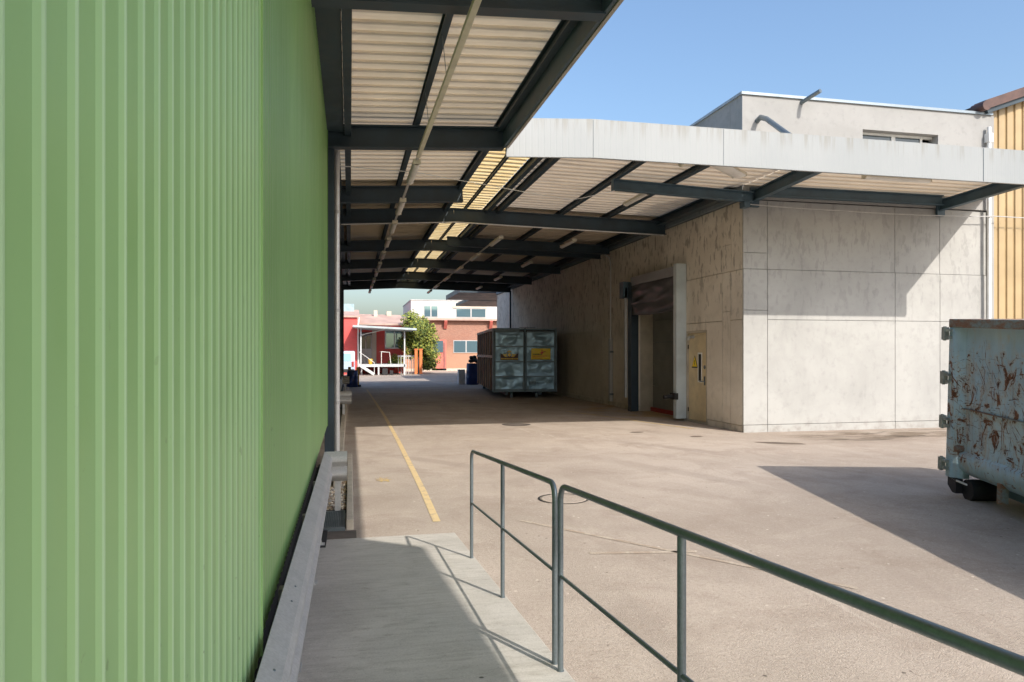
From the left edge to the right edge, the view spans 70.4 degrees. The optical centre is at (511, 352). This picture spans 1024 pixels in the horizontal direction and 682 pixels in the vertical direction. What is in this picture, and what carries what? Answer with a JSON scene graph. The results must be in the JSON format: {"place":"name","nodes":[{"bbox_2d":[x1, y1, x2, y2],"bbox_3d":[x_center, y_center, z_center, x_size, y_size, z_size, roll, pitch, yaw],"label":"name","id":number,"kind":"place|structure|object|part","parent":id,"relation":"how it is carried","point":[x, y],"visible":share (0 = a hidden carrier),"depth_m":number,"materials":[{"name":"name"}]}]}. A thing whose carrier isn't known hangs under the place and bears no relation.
{"place":"outdoors","nodes":[
{"label":"outdoors","id":0,"kind":"place"},
{"bbox_2d":[327,530,356,539],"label":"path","id":1,"kind":"structure","parent":0,"point":[341,534],"depth_m":6.82,"materials":[{"name":"concrete"}]},
{"bbox_2d":[344,304,404,373],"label":"red building","id":2,"kind":"structure","parent":0,"point":[374,344],"depth_m":59.03,"materials":[{"name":"concrete"}]},
{"bbox_2d":[359,333,371,362],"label":"door","id":3,"kind":"structure","parent":2,"relation":"in","point":[367,338],"depth_m":58.73,"materials":[{"name":"metal"}]},
{"bbox_2d":[385,331,403,348],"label":"window","id":4,"kind":"structure","parent":2,"relation":"in","point":[391,337],"depth_m":59.16,"materials":[{"name":"glass"}]},
{"bbox_2d":[403,299,496,370],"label":"brick building","id":5,"kind":"structure","parent":0,"point":[458,328],"depth_m":66.45,"materials":[{"name":"brick"}]},
{"bbox_2d":[424,306,437,316],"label":"window","id":6,"kind":"structure","parent":5,"relation":"in","point":[429,311],"depth_m":66.03,"materials":[{"name":"glass"}]},
{"bbox_2d":[433,340,445,369],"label":"door","id":7,"kind":"structure","parent":5,"relation":"in","point":[441,346],"depth_m":66.13,"materials":[{"name":"red glass"}]},
{"bbox_2d":[453,340,476,352],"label":"window","id":8,"kind":"structure","parent":5,"relation":"in","point":[459,346],"depth_m":66.60,"materials":[{"name":"glass"}]},
{"bbox_2d":[456,308,485,317],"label":"window","id":9,"kind":"structure","parent":5,"relation":"in","point":[460,312],"depth_m":66.84,"materials":[{"name":"glass"}]},
{"bbox_2d":[316,371,1023,681],"bbox_3d":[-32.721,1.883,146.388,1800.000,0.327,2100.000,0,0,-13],"label":"ground","id":10,"kind":"structure","parent":0,"point":[889,517],"depth_m":7.15,"materials":[{"name":"beige concrete"}]},
{"bbox_2d":[0,0,327,681],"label":"green building","id":11,"kind":"structure","parent":10,"relation":"on","point":[163,295],"depth_m":1.21,"materials":[{"name":"green metal"}]},
{"bbox_2d":[334,150,339,450],"bbox_3d":[-2.784,-0.755,11.418,0.168,4.950,0.116,0,0,-13],"label":"downpipe","id":12,"kind":"object","parent":11,"relation":"attached to","point":[336,300],"visible":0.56,"depth_m":11.38,"materials":[{"name":"metal"}]},
{"bbox_2d":[255,451,346,681],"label":"guard rail","id":13,"kind":"object","parent":10,"relation":"on","point":[281,659],"visible":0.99,"depth_m":3.31,"materials":[{"name":"metal"}]},
{"bbox_2d":[305,464,346,511],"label":"gravel","id":14,"kind":"structure","parent":10,"relation":"on","point":[331,503],"depth_m":8.38,"materials":[{"name":"beige gravel"}]},
{"bbox_2d":[323,510,345,531],"bbox_3d":[-1.829,1.728,7.322,0.285,0.085,0.790,0,0,-13],"label":"floor grate","id":15,"kind":"object","parent":10,"relation":"on","point":[334,521],"visible":0.66,"depth_m":7.26,"materials":[{"name":"grey metal"}]},
{"bbox_2d":[333,404,346,486],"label":"kerb","id":16,"kind":"structure","parent":10,"relation":"on","point":[342,428],"depth_m":14.25,"materials":[{"name":"concrete"}]},
{"bbox_2d":[340,376,348,390],"bbox_3d":[-6.026,1.374,25.950,0.400,0.792,6.880,0,0,-13],"label":"guard rail","id":17,"kind":"object","parent":10,"relation":"on","point":[345,380],"visible":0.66,"depth_m":29.19,"materials":[{"name":"metal"}]},
{"bbox_2d":[340,391,351,413],"bbox_3d":[-3.706,1.374,15.710,0.460,0.792,5.080,0,0,-13],"label":"guard rail","id":18,"kind":"object","parent":10,"relation":"on","point":[345,397],"visible":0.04,"depth_m":18.10,"materials":[{"name":"metal"}]},
{"bbox_2d":[344,351,354,372],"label":"van","id":19,"kind":"object","parent":10,"relation":"on","point":[349,358],"visible":0.17,"depth_m":48.53,"materials":[{"name":"white paint"}]},
{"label":"rear window","id":20,"kind":"part","parent":19,"relation":"part of","materials":[{"name":"white glass"}]},
{"bbox_2d":[346,453,353,529],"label":"kerb","id":21,"kind":"structure","parent":10,"relation":"on","point":[349,517],"depth_m":8.14,"materials":[{"name":"concrete"}]},
{"bbox_2d":[347,370,357,386],"bbox_3d":[-7.867,1.305,35.745,0.556,0.830,0.556,0,0,-13],"label":"barrel","id":22,"kind":"object","parent":10,"relation":"on","point":[353,377],"visible":0.84,"depth_m":35.51,"materials":[{"name":"blue plastic"}]},
{"bbox_2d":[356,367,360,386],"bbox_3d":[-7.679,1.230,36.094,0.320,0.980,0.320,0,0,-13],"label":"bollard","id":23,"kind":"object","parent":10,"relation":"on","point":[357,368],"visible":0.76,"depth_m":36.04,"materials":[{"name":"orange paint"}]},
{"bbox_2d":[358,353,374,375],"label":"staircase","id":24,"kind":"structure","parent":10,"relation":"on","point":[366,369],"depth_m":53.11,"materials":[{"name":"white paint"}]},
{"bbox_2d":[376,477,391,481],"bbox_3d":[-1.731,1.716,9.786,0.231,0.001,0.410,0,0,-13],"label":"road marking","id":25,"kind":"object","parent":10,"relation":"on","point":[382,479],"visible":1,"depth_m":9.77,"materials":[{"name":"yellow paint"}]},
{"bbox_2d":[382,368,387,374],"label":"crate","id":26,"kind":"object","parent":10,"relation":"on","point":[384,371],"visible":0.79,"depth_m":53.85,"materials":[{"name":"grey"}]},
{"bbox_2d":[353,325,416,374],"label":"loading deck","id":27,"kind":"structure","parent":10,"relation":"on","point":[381,328],"depth_m":54.17,"materials":[{"name":"white paint"}]},
{"bbox_2d":[388,353,405,367],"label":"shrub","id":28,"kind":"object","parent":27,"relation":"on","point":[394,359],"visible":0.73,"depth_m":57.98,"materials":[{"name":"green plant"}]},
{"bbox_2d":[367,390,439,521],"bbox_3d":[-3.660,1.716,20.311,0.176,0.001,26.560,0,0,-13],"label":"road marking","id":29,"kind":"object","parent":10,"relation":"on","point":[429,505],"visible":1,"depth_m":10.17,"materials":[{"name":"yellow paint"}]},
{"bbox_2d":[398,355,414,373],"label":"fence","id":30,"kind":"object","parent":10,"relation":"on","point":[408,356],"visible":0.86,"depth_m":57.06,"materials":[{"name":"metal"}]},
{"bbox_2d":[414,349,417,373],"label":"gate post","id":31,"kind":"object","parent":10,"relation":"on","point":[416,361],"visible":0.84,"depth_m":56.63,"materials":[{"name":"orange paint"}]},
{"bbox_2d":[397,309,441,373],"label":"tree","id":32,"kind":"object","parent":10,"relation":"on","point":[421,337],"visible":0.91,"depth_m":58.03,"materials":[{"name":"green plant"}]},
{"bbox_2d":[419,349,422,373],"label":"gate post","id":33,"kind":"object","parent":10,"relation":"on","point":[420,361],"visible":0.92,"depth_m":56.70,"materials":[{"name":"orange paint"}]},
{"bbox_2d":[297,533,574,681],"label":"ramp","id":34,"kind":"structure","parent":10,"relation":"on","point":[423,608],"depth_m":4.12,"materials":[{"name":"concrete"}]},
{"bbox_2d":[470,450,557,664],"bbox_3d":[-0.059,1.136,4.598,0.034,1.049,2.434,0,0,-13],"label":"handrail","id":35,"kind":"object","parent":34,"relation":"on","point":[553,568],"visible":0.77,"depth_m":3.85,"materials":[{"name":"metal"}]},
{"bbox_2d":[557,484,1023,681],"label":"handrail","id":36,"kind":"object","parent":34,"relation":"on","point":[992,654],"visible":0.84,"depth_m":1.79,"materials":[{"name":"metal"}]},
{"bbox_2d":[457,369,464,383],"bbox_3d":[-2.714,1.325,38.843,0.390,0.790,0.440,0,0,-13],"label":"plastic bin","id":37,"kind":"object","parent":10,"relation":"on","point":[461,376],"visible":1,"depth_m":38.66,"materials":[{"name":"grey plastic"}]},
{"bbox_2d":[446,290,496,306],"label":"canopy","id":38,"kind":"object","parent":10,"relation":"on","point":[478,298],"visible":0.23,"depth_m":46.02,"materials":[{"name":"grey metal"}]},
{"bbox_2d":[466,363,478,384],"bbox_3d":[-2.092,1.155,38.470,0.680,1.130,0.680,0,0,-13],"label":"barrel","id":39,"kind":"object","parent":10,"relation":"on","point":[471,373],"visible":0.84,"depth_m":38.18,"materials":[{"name":"blue plastic"}]},
{"bbox_2d":[468,355,476,362],"bbox_3d":[-2.069,0.379,38.457,0.544,0.414,0.692,0,0,-13],"label":"rubbish bag","id":40,"kind":"object","parent":39,"relation":"on","point":[472,359],"visible":0.91,"depth_m":38.21,"materials":[{"name":"black plastic"}]},
{"bbox_2d":[502,423,530,425],"bbox_3d":[0.101,1.726,17.196,0.680,0.027,0.680,0,0,-13],"label":"manhole cover","id":41,"kind":"object","parent":10,"relation":"on","point":[515,424],"visible":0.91,"depth_m":17.16,"materials":[{"name":"metal"}]},
{"bbox_2d":[477,327,556,397],"bbox_3d":[0.015,0.395,31.010,2.460,2.650,7.660,0,0,-7],"label":"waste container","id":42,"kind":"object","parent":10,"relation":"on","point":[511,360],"visible":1,"depth_m":27.30,"materials":[{"name":"metal"}]},
{"bbox_2d":[495,331,523,389],"bbox_3d":[-0.101,0.325,27.222,1.100,2.220,0.079,0,0,-7],"label":"door","id":43,"kind":"structure","parent":42,"relation":"in","point":[509,374],"depth_m":27.21,"materials":[{"name":"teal metal"}]},
{"bbox_2d":[526,331,554,389],"bbox_3d":[1.071,0.325,27.370,1.100,2.220,0.077,0,0,-7],"label":"door","id":44,"kind":"structure","parent":42,"relation":"in","point":[538,371],"depth_m":27.37,"materials":[{"name":"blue metal"}]},
{"bbox_2d":[538,493,587,503],"bbox_3d":[0.601,1.726,8.496,0.600,0.027,0.600,0,0,-13],"label":"manhole cover","id":45,"kind":"object","parent":10,"relation":"on","point":[570,499],"visible":0.6,"depth_m":8.43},
{"bbox_2d":[568,411,692,428],"bbox_3d":[2.821,1.716,18.665,0.097,0.001,5.590,0,0,-27],"label":"road marking","id":46,"kind":"object","parent":10,"relation":"on","point":[633,420],"visible":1,"depth_m":18.20,"materials":[{"name":"yellow paint"}]},
{"bbox_2d":[311,0,1023,451],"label":"canopy","id":47,"kind":"object","parent":10,"relation":"on","point":[383,70],"visible":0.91,"depth_m":12.94,"materials":[{"name":"grey metal"}]},
{"bbox_2d":[370,0,481,289],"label":"lamp trunking","id":48,"kind":"object","parent":47,"relation":"hanging from","point":[468,22],"visible":0.78,"depth_m":7.65,"materials":[{"name":"beige plastic"}]},
{"bbox_2d":[380,251,385,259],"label":"strip lamp","id":49,"kind":"object","parent":48,"relation":"attached to","point":[383,253],"visible":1,"depth_m":21.45,"materials":[{"name":"beige plastic"}]},
{"bbox_2d":[384,237,390,247],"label":"strip lamp","id":50,"kind":"object","parent":48,"relation":"attached to","point":[387,242],"visible":1,"depth_m":18.95,"materials":[{"name":"beige plastic"}]},
{"bbox_2d":[389,220,397,233],"bbox_3d":[-2.749,-2.893,16.805,0.120,0.095,1.340,0,0,-13],"label":"strip lamp","id":51,"kind":"object","parent":48,"relation":"attached to","point":[393,227],"visible":1,"depth_m":16.57,"materials":[{"name":"beige plastic"}]},
{"bbox_2d":[396,198,405,214],"bbox_3d":[-2.219,-2.893,14.464,0.120,0.095,1.340,0,0,-13],"label":"strip lamp","id":52,"kind":"object","parent":48,"relation":"attached to","point":[400,206],"visible":1,"depth_m":14.27,"materials":[{"name":"beige plastic"}]},
{"bbox_2d":[406,159,420,184],"bbox_3d":[-1.589,-2.893,11.685,0.120,0.095,1.340,0,0,-13],"label":"strip lamp","id":53,"kind":"object","parent":48,"relation":"attached to","point":[415,165],"visible":1,"depth_m":11.50,"materials":[{"name":"beige plastic"}]},
{"bbox_2d":[431,235,501,289],"bbox_3d":[-2.246,-2.980,27.421,0.040,0.030,18.100,0,0,-13],"label":"lamp trunking","id":54,"kind":"object","parent":47,"relation":"hanging from","point":[467,261],"visible":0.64,"depth_m":23.90,"materials":[{"name":"metal"}]},
{"bbox_2d":[455,266,463,272],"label":"strip lamp","id":55,"kind":"object","parent":54,"relation":"attached to","point":[458,269],"visible":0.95,"depth_m":25.55,"materials":[{"name":"beige plastic"}]},
{"bbox_2d":[470,253,480,260],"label":"strip lamp","id":56,"kind":"object","parent":54,"relation":"attached to","point":[475,256],"visible":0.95,"depth_m":22.26,"materials":[{"name":"beige plastic"}]},
{"bbox_2d":[489,236,502,246],"bbox_3d":[-0.424,-2.942,19.272,0.120,0.095,1.340,0,0,-13],"label":"strip lamp","id":57,"kind":"object","parent":54,"relation":"attached to","point":[495,241],"visible":1,"depth_m":19.17,"materials":[{"name":"beige plastic"}]},
{"bbox_2d":[340,165,614,199],"bbox_3d":[-0.260,-3.075,12.881,5.779,0.362,0.327,0,0,-33],"label":"cable","id":58,"kind":"object","parent":47,"relation":"hanging from","point":[473,182],"visible":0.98,"depth_m":12.44,"materials":[{"name":"white paint"}]},
{"bbox_2d":[341,221,663,235],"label":"beam","id":59,"kind":"structure","parent":47,"relation":"attached to","point":[501,225],"depth_m":17.99,"materials":[{"name":"black metal"}]},
{"bbox_2d":[510,290,510,327],"bbox_3d":[-0.079,-0.740,37.486,0.099,4.880,0.099,0,0,-13],"label":"drain pipe","id":60,"kind":"object","parent":47,"relation":"attached to","point":[510,308],"visible":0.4,"depth_m":37.44,"materials":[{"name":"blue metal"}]},
{"bbox_2d":[521,261,532,267],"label":"strip lamp","id":61,"kind":"object","parent":47,"relation":"attached to","point":[526,264],"visible":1,"depth_m":25.02,"materials":[{"name":"beige plastic"}]},
{"bbox_2d":[560,239,576,247],"bbox_3d":[1.580,-3.053,20.437,0.120,0.095,1.240,0,0,-13],"label":"strip lamp","id":62,"kind":"object","parent":47,"relation":"attached to","point":[572,241],"visible":1,"depth_m":20.25,"materials":[{"name":"beige plastic"}]},
{"bbox_2d":[623,193,648,205],"bbox_3d":[2.671,-3.292,15.557,0.120,0.095,1.240,0,0,-13],"label":"strip lamp","id":63,"kind":"object","parent":47,"relation":"attached to","point":[633,199],"visible":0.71,"depth_m":15.58,"materials":[{"name":"beige plastic"}]},
{"bbox_2d":[711,166,746,178],"bbox_3d":[3.975,-3.373,13.390,0.290,0.095,1.240,0,0,37],"label":"strip lamp","id":64,"kind":"object","parent":47,"relation":"attached to","point":[734,172],"visible":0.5,"depth_m":13.45,"materials":[{"name":"beige plastic"}]},
{"bbox_2d":[861,175,931,182],"bbox_3d":[7.715,-3.473,14.533,1.540,0.095,0.130,0,0,-13],"label":"strip lamp","id":65,"kind":"object","parent":47,"relation":"attached to","point":[885,178],"visible":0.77,"depth_m":14.48,"materials":[{"name":"beige plastic"}]},
{"bbox_2d":[520,520,857,588],"bbox_3d":[1.175,1.716,6.176,3.218,0.001,0.644,0,0,38],"label":"crack","id":66,"kind":"object","parent":10,"relation":"on","point":[688,553],"visible":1,"depth_m":6.21,"materials":[{"name":"beige concrete"}]},
{"bbox_2d":[496,89,993,432],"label":"concrete building","id":67,"kind":"structure","parent":10,"relation":"on","point":[731,315],"depth_m":16.37,"materials":[{"name":"concrete"}]},
{"bbox_2d":[605,254,612,400],"bbox_3d":[3.117,-0.789,23.216,0.163,4.717,0.331,0,0,-31],"label":"wall conduit","id":68,"kind":"object","parent":67,"relation":"attached to","point":[610,369],"depth_m":23.13,"materials":[{"name":"metal"}]},
{"bbox_2d":[651,310,672,414],"bbox_3d":[4.432,0.088,19.732,0.140,3.256,2.980,0,0,-13],"label":"dock door","id":69,"kind":"structure","parent":67,"relation":"in","point":[662,328],"depth_m":20.46,"materials":[{"name":"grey metal"}]},
{"bbox_2d":[686,330,707,424],"bbox_3d":[4.473,0.602,17.579,0.200,2.236,1.056,0,0,-13],"label":"door","id":70,"kind":"structure","parent":67,"relation":"in","point":[697,340],"depth_m":17.61,"materials":[{"name":"beige paint"}]},
{"bbox_2d":[750,204,1023,217],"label":"cable","id":71,"kind":"object","parent":67,"relation":"attached to","point":[884,213],"visible":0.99,"depth_m":16.03,"materials":[{"name":"metal"}]},
{"bbox_2d":[863,132,931,143],"bbox_3d":[8.684,-4.659,16.502,1.970,0.558,0.080,0,0,-13],"label":"window","id":72,"kind":"structure","parent":67,"relation":"in","point":[876,136],"depth_m":16.48,"materials":[{"name":"glass"}]},
{"bbox_2d":[759,442,802,443],"bbox_3d":[5.059,1.716,13.692,0.901,0.001,0.267,0,0,19],"label":"stain","id":73,"kind":"object","parent":10,"relation":"on","point":[780,443],"visible":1,"depth_m":13.62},
{"bbox_2d":[938,319,1023,504],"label":"dumpster","id":74,"kind":"object","parent":10,"relation":"on","point":[982,420],"visible":1,"depth_m":8.13,"materials":[{"name":"blue paint"}]},
{"bbox_2d":[344,0,1023,317],"label":"sky","id":75,"kind":"structure","parent":0,"point":[671,62],"materials":[{"name":"blue"}]},
{"bbox_2d":[966,87,1023,318],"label":"tan building","id":76,"kind":"structure","parent":0,"point":[1006,110],"depth_m":17.07,"materials":[{"name":"yellow metal"}]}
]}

